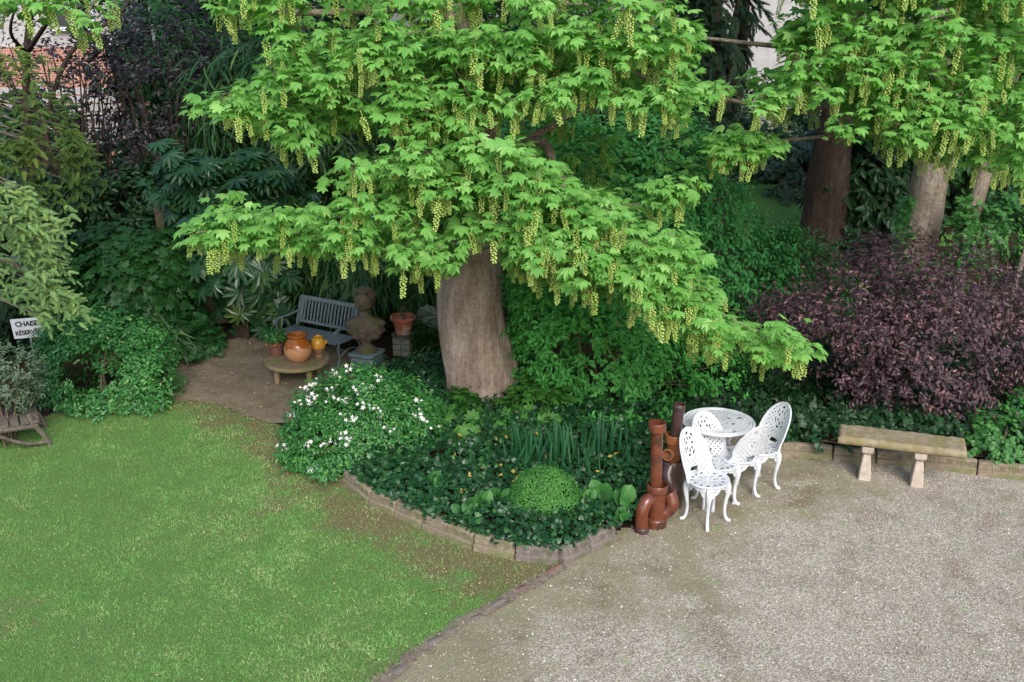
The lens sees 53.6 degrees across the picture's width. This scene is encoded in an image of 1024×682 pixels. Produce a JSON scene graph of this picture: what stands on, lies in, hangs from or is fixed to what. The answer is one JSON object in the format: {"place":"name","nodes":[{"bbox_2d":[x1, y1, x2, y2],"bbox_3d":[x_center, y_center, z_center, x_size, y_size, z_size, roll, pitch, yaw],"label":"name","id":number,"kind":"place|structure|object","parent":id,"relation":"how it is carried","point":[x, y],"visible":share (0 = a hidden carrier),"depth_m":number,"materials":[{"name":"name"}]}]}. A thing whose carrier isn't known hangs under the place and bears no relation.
{"place":"outdoors","nodes":[
{"label":"outdoors","id":0,"kind":"place"},
{"bbox_2d":[0,0,174,169],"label":"house","id":1,"kind":"structure","parent":0,"point":[63,24],"depth_m":25.98,"materials":[{"name":"brown brick"}]},
{"bbox_2d":[156,337,391,424],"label":"earth path","id":2,"kind":"structure","parent":0,"point":[264,412],"depth_m":12.88,"materials":[{"name":"brown soil"}]},
{"bbox_2d":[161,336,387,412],"bbox_3d":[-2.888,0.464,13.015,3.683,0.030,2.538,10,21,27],"label":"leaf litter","id":3,"kind":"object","parent":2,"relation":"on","point":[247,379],"visible":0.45,"depth_m":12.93,"materials":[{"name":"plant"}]},
{"bbox_2d":[264,350,329,384],"bbox_3d":[-2.741,0.358,12.969,0.824,0.293,0.824,-7,20,-19],"label":"table","id":4,"kind":"object","parent":2,"relation":"on","point":[283,363],"visible":0.6,"depth_m":12.73,"materials":[{"name":"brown wood"}]},
{"bbox_2d":[261,327,287,356],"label":"potted plant","id":5,"kind":"object","parent":4,"relation":"on","point":[274,339],"visible":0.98,"depth_m":12.93,"materials":[{"name":"green plant"}]},
{"bbox_2d":[284,331,311,362],"bbox_3d":[-2.703,0.078,12.780,0.350,0.355,0.350,0,18,0],"label":"glazed jar","id":6,"kind":"object","parent":4,"relation":"on","point":[297,347],"visible":1,"depth_m":12.66,"materials":[{"name":"orange ceramic"}]},
{"bbox_2d":[273,294,360,365],"bbox_3d":[-2.634,-0.149,13.802,1.089,0.741,0.607,11,21,29],"label":"garden bench","id":7,"kind":"object","parent":2,"relation":"on","point":[336,338],"visible":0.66,"depth_m":13.87,"materials":[{"name":"blue paint"}]},
{"bbox_2d":[348,348,384,368],"bbox_3d":[-1.911,0.250,13.361,0.370,0.248,0.370,7,20,19],"label":"plinth pot","id":8,"kind":"object","parent":2,"relation":"on","point":[355,357],"visible":0.54,"depth_m":13.22,"materials":[{"name":"grey stone"}]},
{"bbox_2d":[344,286,385,353],"bbox_3d":[-1.915,-0.283,13.185,0.515,0.870,0.362,12,22,32],"label":"garden bust","id":9,"kind":"object","parent":8,"relation":"on","point":[365,327],"visible":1,"depth_m":13.10,"materials":[{"name":"stone"}]},
{"bbox_2d":[0,397,563,681],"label":"lawn","id":10,"kind":"structure","parent":0,"point":[388,521],"depth_m":8.73,"materials":[{"name":"green plant"}]},
{"bbox_2d":[0,338,57,447],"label":"grey leaved shrub","id":11,"kind":"object","parent":10,"relation":"on","point":[26,377],"visible":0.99,"depth_m":10.88,"materials":[{"name":"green plant"}]},
{"bbox_2d":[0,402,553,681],"bbox_3d":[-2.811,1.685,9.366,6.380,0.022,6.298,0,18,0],"label":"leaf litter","id":12,"kind":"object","parent":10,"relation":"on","point":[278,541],"visible":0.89,"depth_m":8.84,"materials":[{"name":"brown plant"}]},
{"bbox_2d":[342,469,372,503],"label":"border block","id":13,"kind":"structure","parent":10,"relation":"on","point":[362,491],"depth_m":9.93,"materials":[{"name":"stone"}]},
{"bbox_2d":[369,490,400,515],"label":"border block","id":14,"kind":"structure","parent":10,"relation":"on","point":[381,501],"depth_m":9.61,"materials":[{"name":"stone"}]},
{"bbox_2d":[395,501,422,528],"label":"border block","id":15,"kind":"structure","parent":10,"relation":"on","point":[413,516],"depth_m":9.39,"materials":[{"name":"stone"}]},
{"bbox_2d":[515,541,558,565],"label":"border block","id":16,"kind":"structure","parent":10,"relation":"on","point":[538,555],"depth_m":8.72,"materials":[{"name":"beige stone"}]},
{"bbox_2d":[326,363,669,553],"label":"planting soil","id":17,"kind":"structure","parent":0,"point":[490,518],"depth_m":10.08,"materials":[{"name":"brown soil"}]},
{"bbox_2d":[266,360,449,485],"bbox_3d":[-1.661,0.689,10.754,1.938,1.091,1.914,-9,21,-26],"label":"mexican orange shrub","id":18,"kind":"object","parent":17,"relation":"on","point":[384,401],"visible":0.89,"depth_m":10.39,"materials":[{"name":"green plant"}]},
{"bbox_2d":[385,310,442,376],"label":"arching plant","id":19,"kind":"object","parent":17,"relation":"on","point":[424,341],"visible":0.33,"depth_m":13.77,"materials":[{"name":"green plant"}]},
{"bbox_2d":[385,350,456,407],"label":"undergrowth","id":20,"kind":"object","parent":17,"relation":"on","point":[425,377],"visible":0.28,"depth_m":12.49,"materials":[{"name":"green plant"}]},
{"bbox_2d":[435,385,494,450],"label":"undergrowth","id":21,"kind":"object","parent":17,"relation":"on","point":[460,394],"visible":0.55,"depth_m":11.30,"materials":[{"name":"green plant"}]},
{"bbox_2d":[172,0,827,405],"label":"maple tree","id":22,"kind":"object","parent":17,"relation":"on","point":[538,218],"visible":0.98,"depth_m":9.14,"materials":[{"name":"green plant"}]},
{"bbox_2d":[318,349,684,551],"bbox_3d":[-0.121,0.945,10.989,4.037,0.280,4.994,0,18,0],"label":"ivy carpet","id":23,"kind":"object","parent":17,"relation":"on","point":[470,463],"visible":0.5,"depth_m":10.03,"materials":[{"name":"green plant"}]},
{"bbox_2d":[583,479,613,501],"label":"broad leaved plant","id":24,"kind":"object","parent":23,"relation":"on","point":[605,490],"visible":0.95,"depth_m":9.46,"materials":[{"name":"green plant"}]},
{"bbox_2d":[613,485,636,507],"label":"broad leaved plant","id":25,"kind":"object","parent":23,"relation":"on","point":[625,496],"visible":0.99,"depth_m":9.35,"materials":[{"name":"green plant"}]},
{"bbox_2d":[481,430,526,480],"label":"iris clump","id":26,"kind":"object","parent":17,"relation":"on","point":[520,457],"visible":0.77,"depth_m":10.03,"materials":[{"name":"green plant"}]},
{"bbox_2d":[511,420,542,471],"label":"iris clump","id":27,"kind":"object","parent":17,"relation":"on","point":[516,437],"visible":0.73,"depth_m":10.11,"materials":[{"name":"green plant"}]},
{"bbox_2d":[482,368,576,438],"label":"undergrowth","id":28,"kind":"object","parent":17,"relation":"on","point":[527,396],"visible":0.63,"depth_m":11.48,"materials":[{"name":"green plant"}]},
{"bbox_2d":[522,419,560,466],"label":"iris clump","id":29,"kind":"object","parent":17,"relation":"on","point":[543,448],"visible":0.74,"depth_m":10.18,"materials":[{"name":"green plant"}]},
{"bbox_2d":[508,465,581,522],"bbox_3d":[0.305,1.468,9.402,0.684,0.634,0.662,0,18,0],"label":"box ball","id":30,"kind":"object","parent":17,"relation":"on","point":[523,479],"visible":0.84,"depth_m":9.20,"materials":[{"name":"green plant"}]},
{"bbox_2d":[543,416,577,468],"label":"iris clump","id":31,"kind":"object","parent":17,"relation":"on","point":[563,448],"visible":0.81,"depth_m":10.18,"materials":[{"name":"green plant"}]},
{"bbox_2d":[560,417,599,462],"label":"iris clump","id":32,"kind":"object","parent":17,"relation":"on","point":[583,444],"visible":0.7,"depth_m":10.27,"materials":[{"name":"green plant"}]},
{"bbox_2d":[587,409,627,467],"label":"iris clump","id":33,"kind":"object","parent":17,"relation":"on","point":[604,439],"visible":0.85,"depth_m":10.33,"materials":[{"name":"green plant"}]},
{"bbox_2d":[499,263,766,434],"bbox_3d":[1.431,-0.142,12.144,3.467,1.878,2.979,0,18,0],"label":"mock orange","id":34,"kind":"object","parent":17,"relation":"on","point":[625,367],"visible":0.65,"depth_m":11.62,"materials":[{"name":"green plant"}]},
{"bbox_2d":[0,28,1023,563],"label":"ground","id":35,"kind":"structure","parent":0,"point":[384,340],"depth_m":14.69,"materials":[{"name":"soil"}]},
{"bbox_2d":[0,397,52,445],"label":"wooden lounger","id":36,"kind":"object","parent":35,"relation":"on","point":[34,416],"visible":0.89,"depth_m":10.93,"materials":[{"name":"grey wood"}]},
{"bbox_2d":[10,317,42,390],"bbox_3d":[-5.899,0.169,12.458,0.381,0.973,0.044,-1,19,-4],"label":"sign","id":37,"kind":"object","parent":35,"relation":"on","point":[22,327],"visible":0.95,"depth_m":12.33,"materials":[{"name":"white"}]},
{"bbox_2d":[0,255,62,365],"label":"yew tree","id":38,"kind":"object","parent":35,"relation":"on","point":[7,312],"visible":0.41,"depth_m":13.38,"materials":[{"name":"green plant"}]},
{"bbox_2d":[0,177,100,339],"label":"spruce tree","id":39,"kind":"object","parent":35,"relation":"on","point":[39,248],"visible":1,"depth_m":9.87,"materials":[{"name":"green plant"}]},
{"bbox_2d":[0,46,107,228],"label":"cedar tree","id":40,"kind":"object","parent":35,"relation":"on","point":[70,147],"visible":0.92,"depth_m":12.14,"materials":[{"name":"green plant"}]},
{"bbox_2d":[0,83,129,225],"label":"white fence","id":41,"kind":"object","parent":35,"relation":"on","point":[6,90],"visible":0.19,"depth_m":20.03,"materials":[{"name":"white wood"}]},
{"bbox_2d":[0,16,143,234],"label":"thin shrub","id":42,"kind":"object","parent":35,"relation":"on","point":[94,87],"visible":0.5,"depth_m":15.55,"materials":[{"name":"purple plant"}]},
{"bbox_2d":[0,75,144,255],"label":"background tree","id":43,"kind":"object","parent":35,"relation":"on","point":[10,113],"visible":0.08,"depth_m":17.40,"materials":[{"name":"green plant"}]},
{"bbox_2d":[24,299,188,425],"bbox_3d":[-5.061,0.089,12.317,2.191,1.269,2.086,0,18,0],"label":"evergreen shrub","id":44,"kind":"object","parent":35,"relation":"on","point":[136,355],"visible":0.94,"depth_m":11.83,"materials":[{"name":"green plant"}]},
{"bbox_2d":[35,153,188,242],"bbox_3d":[-5.941,-1.887,16.352,3.775,2.418,2.070,0,18,0],"label":"dark hedge","id":45,"kind":"object","parent":35,"relation":"on","point":[108,212],"visible":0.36,"depth_m":15.69,"materials":[{"name":"green plant"}]},
{"bbox_2d":[0,255,230,325],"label":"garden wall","id":46,"kind":"structure","parent":35,"relation":"on","point":[209,302],"depth_m":15.10,"materials":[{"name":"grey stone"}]},
{"bbox_2d":[40,217,217,368],"bbox_3d":[-5.519,-0.701,14.065,2.711,1.825,2.092,0,18,0],"label":"climbing ivy","id":47,"kind":"object","parent":46,"relation":"attached to","point":[133,272],"visible":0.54,"depth_m":13.87,"materials":[{"name":"green plant"}]},
{"bbox_2d":[0,0,267,221],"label":"young maple","id":48,"kind":"object","parent":35,"relation":"on","point":[30,9],"visible":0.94,"depth_m":9.09,"materials":[{"name":"green plant"}]},
{"bbox_2d":[48,0,261,229],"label":"plum tree","id":49,"kind":"object","parent":35,"relation":"on","point":[135,145],"visible":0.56,"depth_m":15.53,"materials":[{"name":"purple plant"}]},
{"bbox_2d":[124,310,203,366],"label":"grassy tuft","id":50,"kind":"object","parent":35,"relation":"on","point":[181,344],"visible":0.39,"depth_m":13.34,"materials":[{"name":"green plant"}]},
{"bbox_2d":[157,311,228,365],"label":"shrub","id":51,"kind":"object","parent":35,"relation":"on","point":[209,336],"visible":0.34,"depth_m":13.90,"materials":[{"name":"green plant"}]},
{"bbox_2d":[100,0,287,156],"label":"elder tree","id":52,"kind":"object","parent":35,"relation":"on","point":[156,86],"visible":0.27,"depth_m":17.82,"materials":[{"name":"green plant"}]},
{"bbox_2d":[78,0,311,232],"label":"background tree","id":53,"kind":"object","parent":35,"relation":"on","point":[148,107],"visible":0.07,"depth_m":19.45,"materials":[{"name":"green plant"}]},
{"bbox_2d":[135,137,322,341],"bbox_3d":[-3.971,-1.347,14.360,2.743,3.083,2.068,0,18,0],"label":"fatsia","id":54,"kind":"object","parent":35,"relation":"on","point":[251,296],"visible":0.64,"depth_m":13.80,"materials":[{"name":"green plant"}]},
{"bbox_2d":[163,18,400,291],"bbox_3d":[-3.426,-2.674,15.505,3.523,4.446,2.440,0,18,0],"label":"bamboo","id":55,"kind":"object","parent":35,"relation":"on","point":[210,135],"visible":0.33,"depth_m":14.65,"materials":[{"name":"green plant"}]},
{"bbox_2d":[167,0,535,243],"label":"background tree","id":56,"kind":"object","parent":35,"relation":"on","point":[360,18],"visible":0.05,"depth_m":18.27,"materials":[{"name":"green plant"}]},
{"bbox_2d":[279,242,436,334],"bbox_3d":[-2.218,-0.711,14.905,3.407,1.804,1.817,0,18,0],"label":"bamboo","id":57,"kind":"object","parent":35,"relation":"on","point":[328,281],"visible":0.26,"depth_m":14.31,"materials":[{"name":"green plant"}]},
{"bbox_2d":[391,331,415,356],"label":"stone pier","id":58,"kind":"structure","parent":35,"relation":"on","point":[399,342],"depth_m":13.80,"materials":[{"name":"stone"}]},
{"bbox_2d":[388,280,415,334],"bbox_3d":[-1.483,-0.483,13.724,0.416,0.793,0.376,0,18,0],"label":"terracotta pot","id":59,"kind":"object","parent":58,"relation":"on","point":[401,319],"visible":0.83,"depth_m":13.69,"materials":[{"name":"orange ceramic"}]},
{"bbox_2d":[414,304,438,335],"bbox_3d":[-1.180,-0.173,14.146,0.332,0.715,0.302,-14,23,-35],"label":"standing stone","id":60,"kind":"object","parent":35,"relation":"on","point":[432,310],"visible":0.4,"depth_m":14.02,"materials":[{"name":"stone"}]},
{"bbox_2d":[422,514,476,549],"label":"border block","id":61,"kind":"structure","parent":35,"relation":"on","point":[440,528],"depth_m":9.09,"materials":[{"name":"stone"}]},
{"bbox_2d":[473,532,515,559],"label":"border block","id":62,"kind":"structure","parent":35,"relation":"on","point":[502,548],"depth_m":8.85,"materials":[{"name":"stone"}]},
{"bbox_2d":[426,0,758,224],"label":"background tree","id":63,"kind":"object","parent":35,"relation":"on","point":[599,112],"visible":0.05,"depth_m":17.53,"materials":[{"name":"green plant"}]},
{"bbox_2d":[499,96,814,350],"bbox_3d":[1.993,-1.786,14.282,4.927,3.641,3.661,0,18,0],"label":"mock orange","id":64,"kind":"object","parent":35,"relation":"on","point":[695,222],"visible":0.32,"depth_m":13.43,"materials":[{"name":"green plant"}]},
{"bbox_2d":[660,0,778,267],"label":"yew tree","id":65,"kind":"object","parent":35,"relation":"on","point":[727,62],"visible":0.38,"depth_m":16.60,"materials":[{"name":"green plant"}]},
{"bbox_2d":[732,97,820,184],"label":"hedge","id":66,"kind":"object","parent":35,"relation":"on","point":[802,124],"visible":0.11,"depth_m":27.07,"materials":[{"name":"green plant"}]},
{"bbox_2d":[750,213,878,326],"bbox_3d":[4.522,-1.040,14.958,2.105,1.734,1.884,0,18,0],"label":"spreading shrub","id":67,"kind":"object","parent":35,"relation":"on","point":[808,245],"visible":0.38,"depth_m":14.49,"materials":[{"name":"green plant"}]},
{"bbox_2d":[630,325,1023,443],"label":"ground cover","id":68,"kind":"object","parent":35,"relation":"on","point":[800,418],"visible":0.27,"depth_m":11.61,"materials":[{"name":"green plant"}]},
{"bbox_2d":[731,356,980,449],"bbox_3d":[3.979,0.584,11.739,3.151,0.717,2.099,0,18,0],"label":"dark hedge","id":69,"kind":"object","parent":35,"relation":"on","point":[784,389],"visible":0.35,"depth_m":11.66,"materials":[{"name":"green plant"}]},
{"bbox_2d":[695,0,1023,316],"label":"maple tree","id":70,"kind":"object","parent":35,"relation":"on","point":[926,115],"visible":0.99,"depth_m":9.79,"materials":[{"name":"green plant"}]},
{"bbox_2d":[791,76,956,259],"bbox_3d":[7.213,-3.544,19.909,3.281,3.704,4.044,6,19,16],"label":"background tree","id":71,"kind":"object","parent":35,"relation":"on","point":[877,185],"visible":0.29,"depth_m":19.21,"materials":[{"name":"green plant"}]},
{"bbox_2d":[875,449,913,466],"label":"border block","id":72,"kind":"structure","parent":35,"relation":"on","point":[891,457],"depth_m":10.57,"materials":[{"name":"stone"}]},
{"bbox_2d":[793,0,1023,227],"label":"background tree","id":73,"kind":"object","parent":35,"relation":"on","point":[961,182],"visible":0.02,"depth_m":21.07,"materials":[{"name":"green plant"}]},
{"bbox_2d":[938,3,1022,325],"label":"slim tree","id":74,"kind":"object","parent":35,"relation":"on","point":[981,187],"visible":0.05,"depth_m":14.62,"materials":[{"name":"brown plant"}]},
{"bbox_2d":[888,188,1023,328],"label":"climbing ivy","id":75,"kind":"object","parent":74,"relation":"attached to","point":[965,213],"visible":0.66,"depth_m":14.49,"materials":[{"name":"green plant"}]},
{"bbox_2d":[392,433,1023,681],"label":"gravel yard","id":76,"kind":"structure","parent":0,"point":[468,673],"depth_m":8.25,"materials":[{"name":"beige gravel"}]},
{"bbox_2d":[371,564,566,681],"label":"edging soil","id":77,"kind":"structure","parent":76,"relation":"on","point":[411,655],"depth_m":7.94,"materials":[{"name":"brown soil"}]},
{"bbox_2d":[559,538,590,565],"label":"border block","id":78,"kind":"structure","parent":76,"relation":"on","point":[569,554],"depth_m":8.77,"materials":[{"name":"beige stone"}]},
{"bbox_2d":[587,524,616,552],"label":"border block","id":79,"kind":"structure","parent":76,"relation":"on","point":[603,538],"depth_m":8.98,"materials":[{"name":"beige stone"}]},
{"bbox_2d":[634,493,655,534],"bbox_3d":[1.232,1.563,9.256,0.143,0.362,0.274,18,25,42],"label":"pipe elbow","id":80,"kind":"object","parent":76,"relation":"on","point":[646,502],"visible":0.98,"depth_m":9.18,"materials":[{"name":"brown ceramic"}]},
{"bbox_2d":[646,480,678,529],"bbox_3d":[1.380,1.507,9.315,0.307,0.430,0.204,0,18,0],"label":"clay pipe","id":81,"kind":"object","parent":76,"relation":"on","point":[663,509],"visible":0.9,"depth_m":9.26,"materials":[{"name":"brown ceramic"}]},
{"bbox_2d":[648,419,665,487],"bbox_3d":[1.298,1.076,9.170,0.162,0.743,0.160,0,18,0],"label":"clay pipe","id":82,"kind":"object","parent":81,"relation":"on","point":[657,429],"visible":0.98,"depth_m":9.11,"materials":[{"name":"brown ceramic"}]},
{"bbox_2d":[662,455,683,509],"bbox_3d":[1.522,1.363,9.636,0.239,0.500,0.309,0,18,0],"label":"clay pipe","id":83,"kind":"object","parent":76,"relation":"on","point":[672,475],"visible":0.58,"depth_m":9.51,"materials":[{"name":"brown ceramic"}]},
{"bbox_2d":[663,431,682,462],"bbox_3d":[1.506,1.024,9.538,0.175,0.305,0.233,15,23,37],"label":"clay pipe","id":84,"kind":"object","parent":83,"relation":"on","point":[671,452],"visible":0.84,"depth_m":9.49,"materials":[{"name":"orange ceramic"}]},
{"bbox_2d":[670,402,685,436],"bbox_3d":[1.547,0.773,9.477,0.137,0.406,0.119,0,18,0],"label":"clay pipe","id":85,"kind":"object","parent":84,"relation":"on","point":[677,418],"visible":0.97,"depth_m":9.43,"materials":[{"name":"brown ceramic"}]},
{"bbox_2d":[679,427,730,531],"bbox_3d":[1.774,1.264,9.379,0.417,0.856,0.503,-15,24,-38],"label":"garden chair","id":86,"kind":"object","parent":76,"relation":"on","point":[704,474],"visible":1,"depth_m":9.40,"materials":[{"name":"white paint"}]},
{"bbox_2d":[389,469,1022,681],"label":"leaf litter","id":87,"kind":"object","parent":76,"relation":"on","point":[725,593],"visible":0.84,"depth_m":8.19,"materials":[{"name":"brown plant"}]},
{"bbox_2d":[691,410,740,511],"bbox_3d":[1.946,1.146,9.731,0.417,0.856,0.503,-10,21,-26],"label":"garden chair","id":88,"kind":"object","parent":76,"relation":"on","point":[719,464],"visible":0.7,"depth_m":9.79,"materials":[{"name":"white paint"}]},
{"bbox_2d":[683,407,755,493],"bbox_3d":[2.042,1.109,10.131,0.718,0.680,0.718,-8,20,-22],"label":"garden table","id":89,"kind":"object","parent":76,"relation":"on","point":[740,425],"visible":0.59,"depth_m":10.01,"materials":[{"name":"white paint"}]},
{"bbox_2d":[718,425,769,504],"bbox_3d":[2.223,1.123,9.800,0.417,0.856,0.503,-10,21,-26],"label":"garden chair","id":90,"kind":"object","parent":76,"relation":"on","point":[739,454],"visible":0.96,"depth_m":9.65,"materials":[{"name":"white paint"}]},
{"bbox_2d":[732,402,791,494],"bbox_3d":[2.489,1.044,10.035,0.503,0.856,0.417,-8,20,-24],"label":"garden chair","id":91,"kind":"object","parent":76,"relation":"on","point":[776,454],"visible":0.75,"depth_m":10.02,"materials":[{"name":"white paint"}]},
{"bbox_2d":[780,441,832,460],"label":"border block","id":92,"kind":"structure","parent":76,"relation":"on","point":[796,449],"depth_m":10.74,"materials":[{"name":"stone"}]},
{"bbox_2d":[832,445,875,463],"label":"border block","id":93,"kind":"structure","parent":76,"relation":"on","point":[841,454],"depth_m":10.65,"materials":[{"name":"stone"}]},
{"bbox_2d":[838,424,967,488],"bbox_3d":[3.901,1.181,10.225,1.206,0.470,0.380,6,19,17],"label":"stone bench","id":94,"kind":"object","parent":76,"relation":"on","point":[920,446],"visible":1,"depth_m":10.09,"materials":[{"name":"beige stone"}]},
{"bbox_2d":[924,455,976,474],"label":"border block","id":95,"kind":"structure","parent":76,"relation":"on","point":[967,465],"depth_m":10.43,"materials":[{"name":"stone"}]},
{"bbox_2d":[976,459,1023,480],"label":"border block","id":96,"kind":"structure","parent":76,"relation":"on","point":[991,468],"depth_m":10.29,"materials":[{"name":"stone"}]},
{"bbox_2d":[695,0,889,138],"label":"house","id":97,"kind":"structure","parent":0,"point":[763,57],"depth_m":34.58,"materials":[{"name":"grey stone"}]},
{"bbox_2d":[644,182,951,249],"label":"lawn","id":98,"kind":"structure","parent":0,"point":[776,208],"depth_m":23.50,"materials":[{"name":"green plant"}]},
{"bbox_2d":[749,133,813,207],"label":"bush","id":99,"kind":"object","parent":98,"relation":"on","point":[789,191],"visible":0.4,"depth_m":24.71,"materials":[{"name":"green plant"}]},
{"bbox_2d":[797,0,884,254],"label":"maple tree","id":100,"kind":"object","parent":98,"relation":"on","point":[825,210],"visible":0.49,"depth_m":19.12,"materials":[{"name":"brown plant"}]},
{"bbox_2d":[716,326,1023,459],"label":"bank soil","id":101,"kind":"structure","parent":0,"point":[985,453],"depth_m":11.01,"materials":[{"name":"brown soil"}]},
{"bbox_2d":[773,419,871,453],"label":"ground ivy","id":102,"kind":"object","parent":101,"relation":"on","point":[811,436],"visible":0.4,"depth_m":10.76,"materials":[{"name":"green plant"}]},
{"bbox_2d":[842,227,910,346],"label":"purple shrub","id":103,"kind":"object","parent":101,"relation":"on","point":[878,242],"visible":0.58,"depth_m":13.31,"materials":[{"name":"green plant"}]},
{"bbox_2d":[735,217,1023,435],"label":"purple shrub","id":104,"kind":"object","parent":101,"relation":"on","point":[871,372],"visible":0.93,"depth_m":11.02,"materials":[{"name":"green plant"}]},
{"bbox_2d":[949,407,1023,464],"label":"ground ivy","id":105,"kind":"object","parent":101,"relation":"on","point":[997,445],"visible":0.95,"depth_m":10.58,"materials":[{"name":"green plant"}]},
{"bbox_2d":[953,261,1023,409],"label":"purple shrub","id":106,"kind":"object","parent":101,"relation":"on","point":[1002,317],"visible":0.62,"depth_m":11.15,"materials":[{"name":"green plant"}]},
{"bbox_2d":[977,380,1023,449],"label":"evergreen shrub","id":107,"kind":"object","parent":101,"relation":"on","point":[1012,410],"visible":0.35,"depth_m":11.19,"materials":[{"name":"green plant"}]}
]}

